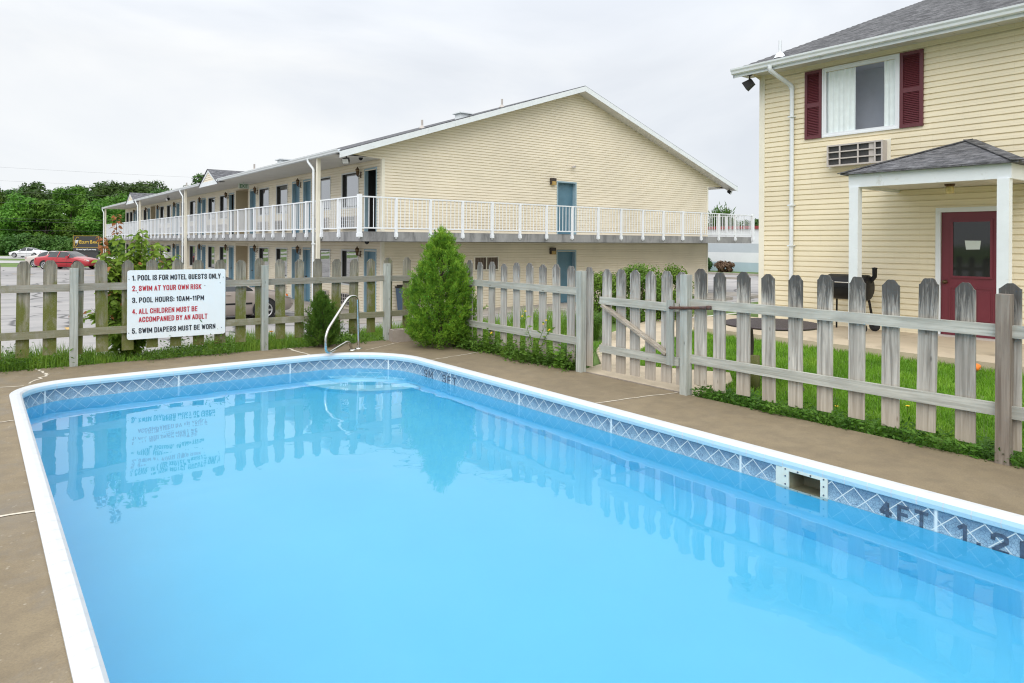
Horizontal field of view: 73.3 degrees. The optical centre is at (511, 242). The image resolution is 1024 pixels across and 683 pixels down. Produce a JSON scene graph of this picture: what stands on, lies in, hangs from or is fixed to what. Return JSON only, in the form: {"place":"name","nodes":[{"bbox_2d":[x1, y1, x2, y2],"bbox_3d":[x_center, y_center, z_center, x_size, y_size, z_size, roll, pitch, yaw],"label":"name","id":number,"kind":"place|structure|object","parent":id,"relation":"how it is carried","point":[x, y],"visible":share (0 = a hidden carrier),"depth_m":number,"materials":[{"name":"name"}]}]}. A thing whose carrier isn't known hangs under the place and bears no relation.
{"place":"outdoors","nodes":[
{"label":"outdoors","id":0,"kind":"place"},
{"bbox_2d":[0,256,114,258],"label":"road","id":1,"kind":"structure","parent":0,"point":[11,257],"depth_m":98.42,"materials":[{"name":"asphalt"}]},
{"bbox_2d":[9,247,47,257],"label":"parked car","id":2,"kind":"object","parent":1,"relation":"on","point":[29,251],"visible":0.74,"depth_m":98.13,"materials":[{"name":"white paint"}]},
{"bbox_2d":[0,260,123,263],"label":"side road","id":3,"kind":"structure","parent":0,"point":[1,261],"depth_m":80.11,"materials":[{"name":"asphalt"}]},
{"bbox_2d":[73,236,99,258],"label":"bank sign","id":4,"kind":"object","parent":3,"relation":"on","point":[87,246],"visible":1,"depth_m":80.00,"materials":[{"name":"black metal"}]},
{"bbox_2d":[162,252,172,268],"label":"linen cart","id":5,"kind":"object","parent":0,"point":[169,254],"visible":0.15,"depth_m":43.77,"materials":[{"name":"white fabric"}]},
{"bbox_2d":[0,319,401,371],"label":"grass","id":6,"kind":"structure","parent":0,"point":[251,343],"depth_m":9.64,"materials":[{"name":"plant"}]},
{"bbox_2d":[1,267,757,355],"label":"parking lot","id":7,"kind":"structure","parent":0,"point":[8,303],"depth_m":23.86,"materials":[{"name":"asphalt"}]},
{"bbox_2d":[25,251,66,267],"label":"parked car","id":8,"kind":"object","parent":7,"relation":"on","point":[29,260],"visible":0.19,"depth_m":61.31,"materials":[{"name":"beige paint"}]},
{"bbox_2d":[34,251,99,268],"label":"parked car","id":9,"kind":"object","parent":7,"relation":"on","point":[61,259],"visible":0.56,"depth_m":57.70,"materials":[{"name":"red paint"}]},
{"bbox_2d":[226,277,292,317],"bbox_3d":[-9.316,1.681,21.090,4.840,1.437,2.120,0,0,-38],"label":"parked car","id":10,"kind":"object","parent":7,"relation":"on","point":[230,301],"visible":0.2,"depth_m":21.04,"materials":[{"name":"beige paint"}]},
{"bbox_2d":[475,272,758,318],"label":"kerbs","id":11,"kind":"structure","parent":7,"relation":"on","point":[727,298],"depth_m":30.93,"materials":[{"name":"concrete"}]},
{"bbox_2d":[0,0,922,226],"label":"sky","id":12,"kind":"structure","parent":0,"point":[164,89],"materials":[{"name":"white"}]},
{"bbox_2d":[393,306,575,362],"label":"grass","id":13,"kind":"structure","parent":0,"point":[536,323],"depth_m":12.56,"materials":[{"name":"plant"}]},
{"bbox_2d":[0,340,1023,682],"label":"pool deck","id":14,"kind":"structure","parent":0,"point":[32,646],"depth_m":5.31,"materials":[{"name":"concrete"}]},
{"bbox_2d":[0,342,676,516],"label":"deck joints","id":15,"kind":"object","parent":14,"relation":"on","point":[289,348],"visible":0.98,"depth_m":7.26,"materials":[{"name":"concrete"}]},
{"bbox_2d":[324,295,361,353],"bbox_3d":[-2.431,1.186,9.926,0.110,0.825,0.875,0,0,21],"label":"pool grab rail","id":16,"kind":"object","parent":14,"relation":"on","point":[333,321],"visible":0.99,"depth_m":9.97,"materials":[{"name":"silver metal"}]},
{"bbox_2d":[389,328,416,341],"bbox_3d":[-1.763,1.494,11.116,0.400,0.193,0.190,0,0,-28],"label":"cinder block","id":17,"kind":"object","parent":14,"relation":"on","point":[398,335],"depth_m":11.01,"materials":[{"name":"concrete"}]},
{"bbox_2d":[399,224,487,348],"bbox_3d":[-1.088,0.668,10.652,1.399,1.955,1.338,0,0,-38],"label":"juniper bush","id":18,"kind":"object","parent":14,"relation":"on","point":[441,253],"visible":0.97,"depth_m":10.39,"materials":[{"name":"green plant"}]},
{"bbox_2d":[483,328,493,351],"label":"flowering weed","id":19,"kind":"object","parent":14,"relation":"on","point":[489,334],"visible":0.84,"depth_m":10.03,"materials":[{"name":"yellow plant"}]},
{"bbox_2d":[9,352,1023,682],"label":"swimming pool","id":20,"kind":"structure","parent":14,"relation":"in","point":[993,528],"depth_m":5.31,"materials":[{"name":"white plastic"}]},
{"bbox_2d":[26,368,1023,682],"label":"pool water","id":21,"kind":"structure","parent":20,"relation":"in","point":[358,526],"depth_m":3.94,"materials":[{"name":"blue liquid"}]},
{"bbox_2d":[521,311,554,359],"bbox_3d":[0.346,1.250,9.048,0.383,0.708,0.341,0,0,-38],"label":"flowering weed","id":22,"kind":"object","parent":14,"relation":"on","point":[537,344],"visible":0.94,"depth_m":9.10,"materials":[{"name":"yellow plant"}]},
{"bbox_2d":[548,344,565,367],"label":"flowering weed","id":23,"kind":"object","parent":14,"relation":"on","point":[558,353],"visible":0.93,"depth_m":8.74,"materials":[{"name":"plant"}]},
{"bbox_2d":[0,255,1023,467],"bbox_3d":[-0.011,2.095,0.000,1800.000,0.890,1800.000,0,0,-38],"label":"ground","id":24,"kind":"structure","parent":0,"point":[595,356],"depth_m":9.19,"materials":[{"name":"green plant"}]},
{"bbox_2d":[0,188,10,207],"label":"broadleaf tree","id":25,"kind":"object","parent":24,"relation":"on","point":[2,196],"visible":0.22,"depth_m":134.70,"materials":[{"name":"green plant"}]},
{"bbox_2d":[0,232,37,255],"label":"roadside bush","id":26,"kind":"object","parent":24,"relation":"on","point":[7,246],"visible":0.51,"depth_m":111.43,"materials":[{"name":"plant"}]},
{"bbox_2d":[0,190,50,244],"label":"broadleaf tree","id":27,"kind":"object","parent":24,"relation":"on","point":[8,213],"visible":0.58,"depth_m":120.83,"materials":[{"name":"green plant"}]},
{"bbox_2d":[8,233,55,254],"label":"roadside bush","id":28,"kind":"object","parent":24,"relation":"on","point":[35,240],"visible":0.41,"depth_m":112.55,"materials":[{"name":"plant"}]},
{"bbox_2d":[17,197,70,244],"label":"broadleaf tree","id":29,"kind":"object","parent":24,"relation":"on","point":[38,214],"visible":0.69,"depth_m":121.93,"materials":[{"name":"green plant"}]},
{"bbox_2d":[35,235,72,250],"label":"roadside bush","id":30,"kind":"object","parent":24,"relation":"on","point":[61,240],"visible":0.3,"depth_m":112.72,"materials":[{"name":"plant"}]},
{"bbox_2d":[53,235,86,250],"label":"roadside bush","id":31,"kind":"object","parent":24,"relation":"on","point":[69,241],"visible":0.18,"depth_m":111.02,"materials":[{"name":"plant"}]},
{"bbox_2d":[50,185,91,249],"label":"broadleaf tree","id":32,"kind":"object","parent":24,"relation":"on","point":[64,194],"visible":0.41,"depth_m":133.75,"materials":[{"name":"green plant"}]},
{"bbox_2d":[58,219,93,250],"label":"broadleaf tree","id":33,"kind":"object","parent":24,"relation":"on","point":[70,230],"visible":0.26,"depth_m":122.17,"materials":[{"name":"green plant"}]},
{"bbox_2d":[71,197,124,252],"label":"broadleaf tree","id":34,"kind":"object","parent":24,"relation":"on","point":[89,224],"visible":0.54,"depth_m":119.80,"materials":[{"name":"green plant"}]},
{"bbox_2d":[102,235,125,255],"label":"roadside bush","id":35,"kind":"object","parent":24,"relation":"on","point":[111,248],"visible":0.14,"depth_m":110.63,"materials":[{"name":"plant"}]},
{"bbox_2d":[101,191,127,253],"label":"broadleaf tree","id":36,"kind":"object","parent":24,"relation":"on","point":[113,200],"visible":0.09,"depth_m":130.52,"materials":[{"name":"green plant"}]},
{"bbox_2d":[68,214,180,356],"bbox_3d":[-5.362,0.618,9.641,1.422,2.021,1.050,0,0,-38],"label":"leafy sapling","id":37,"kind":"object","parent":24,"relation":"on","point":[139,260],"visible":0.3,"depth_m":9.58,"materials":[{"name":"green plant"}]},
{"bbox_2d":[0,257,417,366],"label":"picket fence","id":38,"kind":"object","parent":24,"relation":"on","point":[76,287],"visible":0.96,"depth_m":9.80,"materials":[{"name":"wood"}]},
{"bbox_2d":[127,269,224,339],"bbox_3d":[-4.567,0.830,9.413,1.222,0.917,0.012,0,0,-35],"label":"pool rules sign","id":39,"kind":"object","parent":38,"relation":"attached to","point":[171,303],"visible":1,"depth_m":9.39,"materials":[{"name":"white"}]},
{"bbox_2d":[299,289,343,346],"bbox_3d":[-2.896,1.165,10.486,0.702,0.943,0.722,0,0,-38],"label":"juniper bush","id":40,"kind":"object","parent":24,"relation":"on","point":[323,309],"visible":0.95,"depth_m":10.37,"materials":[{"name":"green plant"}]},
{"bbox_2d":[102,86,754,323],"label":"motel building","id":41,"kind":"structure","parent":24,"relation":"on","point":[582,178],"depth_m":27.43,"materials":[{"name":"beige plastic"}]},
{"bbox_2d":[167,204,170,222],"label":"window","id":42,"kind":"structure","parent":41,"relation":"in","point":[168,207],"depth_m":47.90,"materials":[{"name":"white glass"}]},
{"bbox_2d":[176,202,179,234],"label":"door","id":43,"kind":"structure","parent":41,"relation":"in","point":[177,205],"depth_m":45.86,"materials":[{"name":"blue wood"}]},
{"bbox_2d":[189,245,195,265],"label":"window","id":44,"kind":"structure","parent":41,"relation":"in","point":[192,249],"depth_m":42.93,"materials":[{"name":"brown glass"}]},
{"bbox_2d":[190,200,195,221],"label":"window","id":45,"kind":"structure","parent":41,"relation":"in","point":[192,204],"depth_m":42.85,"materials":[{"name":"white glass"}]},
{"bbox_2d":[197,199,200,234],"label":"door","id":46,"kind":"structure","parent":41,"relation":"in","point":[198,204],"depth_m":41.51,"materials":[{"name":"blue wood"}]},
{"bbox_2d":[202,245,205,268],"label":"door","id":47,"kind":"structure","parent":41,"relation":"in","point":[203,246],"depth_m":40.69,"materials":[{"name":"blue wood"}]},
{"bbox_2d":[202,198,205,234],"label":"door","id":48,"kind":"structure","parent":41,"relation":"in","point":[203,201],"depth_m":40.68,"materials":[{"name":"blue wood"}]},
{"bbox_2d":[208,246,214,268],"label":"window","id":49,"kind":"structure","parent":41,"relation":"in","point":[211,249],"depth_m":39.37,"materials":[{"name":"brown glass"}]},
{"bbox_2d":[208,197,214,219],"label":"window","id":50,"kind":"structure","parent":41,"relation":"in","point":[211,202],"depth_m":39.42,"materials":[{"name":"white glass"}]},
{"bbox_2d":[219,246,226,269],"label":"window","id":51,"kind":"structure","parent":41,"relation":"in","point":[222,252],"depth_m":37.49,"materials":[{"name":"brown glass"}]},
{"bbox_2d":[220,195,227,218],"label":"window","id":52,"kind":"structure","parent":41,"relation":"in","point":[223,201],"depth_m":37.52,"materials":[{"name":"white glass"}]},
{"bbox_2d":[229,246,233,279],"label":"door","id":53,"kind":"structure","parent":41,"relation":"in","point":[231,248],"depth_m":36.37,"materials":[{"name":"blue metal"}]},
{"bbox_2d":[229,193,234,233],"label":"door","id":54,"kind":"structure","parent":41,"relation":"in","point":[230,196],"depth_m":36.36,"materials":[{"name":"blue wood"}]},
{"bbox_2d":[238,182,248,188],"bbox_3d":[-12.579,-2.674,32.296,0.480,0.300,0.055,0,0,-38],"label":"exit sign","id":55,"kind":"object","parent":41,"relation":"hanging from","point":[243,185],"visible":1,"depth_m":32.26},
{"bbox_2d":[249,246,255,286],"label":"door","id":56,"kind":"structure","parent":41,"relation":"in","point":[252,254],"depth_m":33.64,"materials":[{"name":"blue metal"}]},
{"bbox_2d":[250,189,255,233],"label":"door","id":57,"kind":"structure","parent":41,"relation":"in","point":[252,195],"depth_m":33.65,"materials":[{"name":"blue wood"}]},
{"bbox_2d":[259,247,268,264],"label":"window","id":58,"kind":"structure","parent":41,"relation":"in","point":[263,251],"depth_m":32.08,"materials":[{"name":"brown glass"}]},
{"bbox_2d":[259,187,268,215],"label":"window","id":59,"kind":"structure","parent":41,"relation":"in","point":[263,192],"depth_m":32.22,"materials":[{"name":"white glass"}]},
{"bbox_2d":[276,247,287,277],"bbox_3d":[-10.062,0.874,30.181,0.112,1.290,1.410,0,0,-38],"label":"window","id":60,"kind":"structure","parent":41,"relation":"in","point":[281,253],"depth_m":30.21,"materials":[{"name":"glass"}]},
{"bbox_2d":[276,184,287,213],"bbox_3d":[-10.048,-1.886,30.181,0.112,1.290,1.410,0,0,-38],"label":"window","id":61,"kind":"structure","parent":41,"relation":"in","point":[281,190],"depth_m":30.43,"materials":[{"name":"white glass"}]},
{"bbox_2d":[291,247,299,298],"bbox_3d":[-9.014,1.294,28.888,0.165,2.180,0.860,0,0,-38],"label":"door","id":62,"kind":"structure","parent":41,"relation":"in","point":[295,256],"depth_m":29.17,"materials":[{"name":"blue metal"}]},
{"bbox_2d":[292,181,299,232],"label":"door","id":63,"kind":"structure","parent":41,"relation":"in","point":[295,189],"depth_m":29.10,"materials":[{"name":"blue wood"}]},
{"bbox_2d":[303,247,310,301],"bbox_3d":[-8.260,1.298,27.923,0.165,2.180,0.830,0,0,-38],"label":"door","id":64,"kind":"structure","parent":41,"relation":"in","point":[306,253],"depth_m":28.11,"materials":[{"name":"blue metal"}]},
{"bbox_2d":[303,179,310,232],"bbox_3d":[-8.246,-1.462,27.923,0.165,2.180,0.830,0,0,-38],"label":"door","id":65,"kind":"structure","parent":41,"relation":"in","point":[306,185],"depth_m":28.16,"materials":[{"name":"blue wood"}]},
{"bbox_2d":[320,249,330,276],"bbox_3d":[-7.264,0.888,26.600,0.112,1.290,1.400,0,0,-38],"label":"window","id":66,"kind":"structure","parent":41,"relation":"in","point":[325,255],"depth_m":26.59,"materials":[{"name":"white glass"}]},
{"bbox_2d":[320,176,330,209],"bbox_3d":[-7.250,-1.872,26.600,0.112,1.290,1.400,0,0,-38],"label":"window","id":67,"kind":"structure","parent":41,"relation":"in","point":[325,181],"depth_m":26.55,"materials":[{"name":"white glass"}]},
{"bbox_2d":[341,249,358,285],"bbox_3d":[-5.786,0.896,24.708,0.112,1.290,1.420,0,0,-38],"label":"window","id":68,"kind":"structure","parent":41,"relation":"in","point":[347,255],"depth_m":25.03,"materials":[{"name":"glass"}]},
{"bbox_2d":[341,171,358,208],"bbox_3d":[-5.772,-1.864,24.708,0.112,1.290,1.420,0,0,-38],"label":"window","id":69,"kind":"structure","parent":41,"relation":"in","point":[349,181],"depth_m":24.88,"materials":[{"name":"white glass"}]},
{"bbox_2d":[364,249,376,311],"bbox_3d":[-4.769,1.316,23.455,0.165,2.180,0.930,0,0,-38],"label":"door","id":70,"kind":"structure","parent":41,"relation":"in","point":[369,253],"depth_m":23.73,"materials":[{"name":"blue metal"}]},
{"bbox_2d":[364,167,376,231],"bbox_3d":[-4.475,-1.443,23.674,0.875,2.180,0.930,0,0,-38],"label":"door","id":71,"kind":"structure","parent":41,"relation":"in","point":[365,172],"depth_m":23.75,"materials":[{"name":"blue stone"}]},
{"bbox_2d":[395,285,412,309],"bbox_3d":[-3.468,1.897,22.862,0.620,0.970,0.630,0,0,-38],"label":"trash bin","id":72,"kind":"object","parent":41,"relation":"on","point":[399,298],"visible":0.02,"depth_m":22.76,"materials":[{"name":"blue plastic"}]},
{"bbox_2d":[474,256,498,270],"bbox_3d":[-0.955,0.770,25.411,1.130,0.540,0.080,0,0,-38],"label":"window","id":73,"kind":"structure","parent":41,"relation":"in","point":[485,260],"depth_m":25.39,"materials":[{"name":"glass"}]},
{"bbox_2d":[556,250,575,302],"bbox_3d":[2.138,1.371,27.929,1.070,2.140,0.225,0,0,-38],"label":"door","id":74,"kind":"structure","parent":41,"relation":"in","point":[564,259],"depth_m":28.02,"materials":[{"name":"blue metal"}]},
{"bbox_2d":[557,181,576,234],"bbox_3d":[2.152,-1.389,27.929,1.070,2.140,0.225,0,0,-38],"label":"door","id":75,"kind":"structure","parent":41,"relation":"in","point":[566,191],"depth_m":28.07,"materials":[{"name":"blue metal"}]},
{"bbox_2d":[428,260,593,372],"bbox_3d":[-0.248,1.061,9.990,0.130,1.576,3.917,0,0,-38],"label":"picket fence","id":76,"kind":"object","parent":24,"relation":"on","point":[583,292],"visible":0.66,"depth_m":9.19,"materials":[{"name":"weathered grey wood"}]},
{"bbox_2d":[450,325,575,371],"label":"ground weeds","id":77,"kind":"object","parent":24,"relation":"on","point":[519,354],"visible":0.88,"depth_m":9.39,"materials":[{"name":"plant"}]},
{"bbox_2d":[542,343,601,367],"bbox_3d":[0.823,1.491,9.075,1.129,0.327,1.104,0,0,3],"label":"grass clump","id":78,"kind":"object","parent":24,"relation":"on","point":[566,352],"visible":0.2,"depth_m":8.96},
{"bbox_2d":[548,310,627,340],"bbox_3d":[1.284,1.415,11.887,1.653,0.483,1.667,0,0,19],"label":"grass clump","id":79,"kind":"object","parent":24,"relation":"on","point":[597,322],"visible":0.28,"depth_m":11.65,"materials":[{"name":"plant"}]},
{"bbox_2d":[593,271,629,323],"bbox_3d":[1.892,1.213,14.390,1.256,1.244,1.274,0,0,-38],"label":"clipped bush","id":80,"kind":"object","parent":24,"relation":"on","point":[597,283],"visible":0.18,"depth_m":14.12,"materials":[{"name":"green plant"}]},
{"bbox_2d":[621,262,675,322],"bbox_3d":[2.739,1.111,14.498,1.536,1.401,1.482,0,0,-38],"label":"clipped bush","id":81,"kind":"object","parent":24,"relation":"on","point":[643,270],"visible":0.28,"depth_m":14.39,"materials":[{"name":"green plant"}]},
{"bbox_2d":[640,263,693,319],"bbox_3d":[3.327,1.122,14.914,1.277,1.410,1.252,0,0,-4],"label":"clipped bush","id":82,"kind":"object","parent":24,"relation":"on","point":[673,270],"visible":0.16,"depth_m":14.72,"materials":[{"name":"green plant"}]},
{"bbox_2d":[708,202,736,226],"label":"spiky tree","id":83,"kind":"object","parent":24,"relation":"on","point":[725,209],"visible":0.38,"depth_m":78.54,"materials":[{"name":"green plant"}]},
{"bbox_2d":[708,226,758,271],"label":"store building","id":84,"kind":"structure","parent":24,"relation":"on","point":[743,257],"depth_m":57.14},
{"bbox_2d":[740,219,758,225],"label":"ridge tree","id":85,"kind":"object","parent":24,"relation":"on","point":[747,223],"visible":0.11,"depth_m":174.19,"materials":[{"name":"green plant"}]},
{"bbox_2d":[726,318,816,389],"bbox_3d":[3.055,1.311,8.102,1.090,0.729,1.090,0,0,-38],"label":"patio table","id":86,"kind":"object","parent":24,"relation":"on","point":[780,324],"visible":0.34,"depth_m":7.95,"materials":[{"name":"brown wood"}]},
{"bbox_2d":[679,269,1023,465],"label":"picket fence","id":87,"kind":"object","parent":24,"relation":"on","point":[1006,331],"visible":0.96,"depth_m":5.88,"materials":[{"name":"wood"}]},
{"bbox_2d":[586,269,684,392],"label":"picket gate","id":88,"kind":"structure","parent":87,"relation":"attached to","point":[665,358],"depth_m":7.82,"materials":[{"name":"grey wood"}]},
{"bbox_2d":[668,306,711,309],"bbox_3d":[1.849,0.685,7.220,0.092,0.072,0.529,0,0,-41],"label":"latch bar","id":89,"kind":"object","parent":88,"relation":"attached to","point":[690,308],"visible":1,"depth_m":7.15,"materials":[{"name":"metal"}]},
{"bbox_2d":[692,384,1023,467],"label":"ground weeds","id":90,"kind":"object","parent":24,"relation":"on","point":[902,431],"visible":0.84,"depth_m":5.94,"materials":[{"name":"plant"}]},
{"bbox_2d":[730,0,1023,343],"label":"house","id":91,"kind":"structure","parent":24,"relation":"on","point":[891,145],"depth_m":11.96,"materials":[{"name":"yellow plastic"}]},
{"bbox_2d":[822,53,899,137],"bbox_3d":[6.599,-2.655,12.797,0.625,1.317,1.400,0,0,-38],"label":"window","id":92,"kind":"structure","parent":91,"relation":"in","point":[865,98],"depth_m":12.91,"materials":[{"name":"white metal"}]},
{"bbox_2d":[935,206,996,341],"bbox_3d":[7.477,0.496,11.205,0.125,2.145,1.050,0,0,-38],"label":"door","id":93,"kind":"structure","parent":91,"relation":"in","point":[965,239],"depth_m":11.26,"materials":[{"name":"red paint"}]},
{"bbox_2d":[586,316,731,396],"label":"path","id":94,"kind":"structure","parent":0,"point":[597,369],"depth_m":8.60,"materials":[{"name":"beige concrete"}]},
{"bbox_2d":[708,270,758,273],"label":"grass verge","id":95,"kind":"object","parent":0,"point":[736,272],"depth_m":55.46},
{"bbox_2d":[714,260,734,271],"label":"round shrub","id":96,"kind":"object","parent":95,"relation":"on","point":[720,266],"visible":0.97,"depth_m":55.80,"materials":[{"name":"brown plant"}]},
{"bbox_2d":[750,355,759,390],"bbox_3d":[2.700,1.459,7.661,0.116,0.410,0.116,0,0,-38],"label":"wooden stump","id":97,"kind":"object","parent":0,"point":[754,378],"visible":0.48,"depth_m":7.61,"materials":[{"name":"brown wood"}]},
{"bbox_2d":[693,314,1023,374],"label":"patio","id":98,"kind":"structure","parent":0,"point":[985,353],"depth_m":10.72,"materials":[{"name":"beige concrete"}]},
{"bbox_2d":[828,267,879,330],"bbox_3d":[6.005,0.997,12.184,0.555,1.132,0.838,0,0,-38],"label":"barrel grill","id":99,"kind":"object","parent":98,"relation":"on","point":[840,286],"visible":0.62,"depth_m":12.09,"materials":[{"name":"black metal"}]},
{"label":"hills","id":100,"kind":"structure","parent":0,"visible":0},
{"bbox_2d":[0,187,32,208],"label":"ridge tree","id":101,"kind":"object","parent":100,"relation":"on","point":[8,192],"visible":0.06,"depth_m":149.20,"materials":[{"name":"green plant"}]},
{"bbox_2d":[9,188,52,200],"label":"ridge tree","id":102,"kind":"object","parent":100,"relation":"on","point":[39,194],"visible":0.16,"depth_m":147.94,"materials":[{"name":"green plant"}]},
{"bbox_2d":[17,181,45,191],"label":"ridge tree","id":103,"kind":"object","parent":100,"relation":"on","point":[33,186],"visible":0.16,"depth_m":165.57,"materials":[{"name":"green plant"}]},
{"bbox_2d":[64,188,103,218],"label":"ridge tree","id":104,"kind":"object","parent":100,"relation":"on","point":[89,196],"visible":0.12,"depth_m":147.81,"materials":[{"name":"green plant"}]},
{"bbox_2d":[88,181,114,196],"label":"ridge tree","id":105,"kind":"object","parent":100,"relation":"on","point":[97,184],"visible":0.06,"depth_m":162.26,"materials":[{"name":"green plant"}]},
{"bbox_2d":[92,180,134,199],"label":"ridge tree","id":106,"kind":"object","parent":100,"relation":"on","point":[105,191],"visible":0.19,"depth_m":151.58,"materials":[{"name":"green plant"}]},
{"bbox_2d":[114,183,155,200],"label":"ridge tree","id":107,"kind":"object","parent":100,"relation":"on","point":[143,189],"visible":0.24,"depth_m":149.03,"materials":[{"name":"green plant"}]},
{"bbox_2d":[134,180,171,190],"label":"ridge tree","id":108,"kind":"object","parent":100,"relation":"on","point":[156,183],"visible":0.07,"depth_m":163.96,"materials":[{"name":"green plant"}]},
{"bbox_2d":[148,188,169,193],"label":"ridge tree","id":109,"kind":"object","parent":100,"relation":"on","point":[156,191],"visible":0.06,"depth_m":149.62,"materials":[{"name":"green plant"}]},
{"bbox_2d":[191,173,203,183],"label":"ridge tree","id":110,"kind":"object","parent":100,"relation":"on","point":[199,178],"visible":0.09,"depth_m":158.21,"materials":[{"name":"green plant"}]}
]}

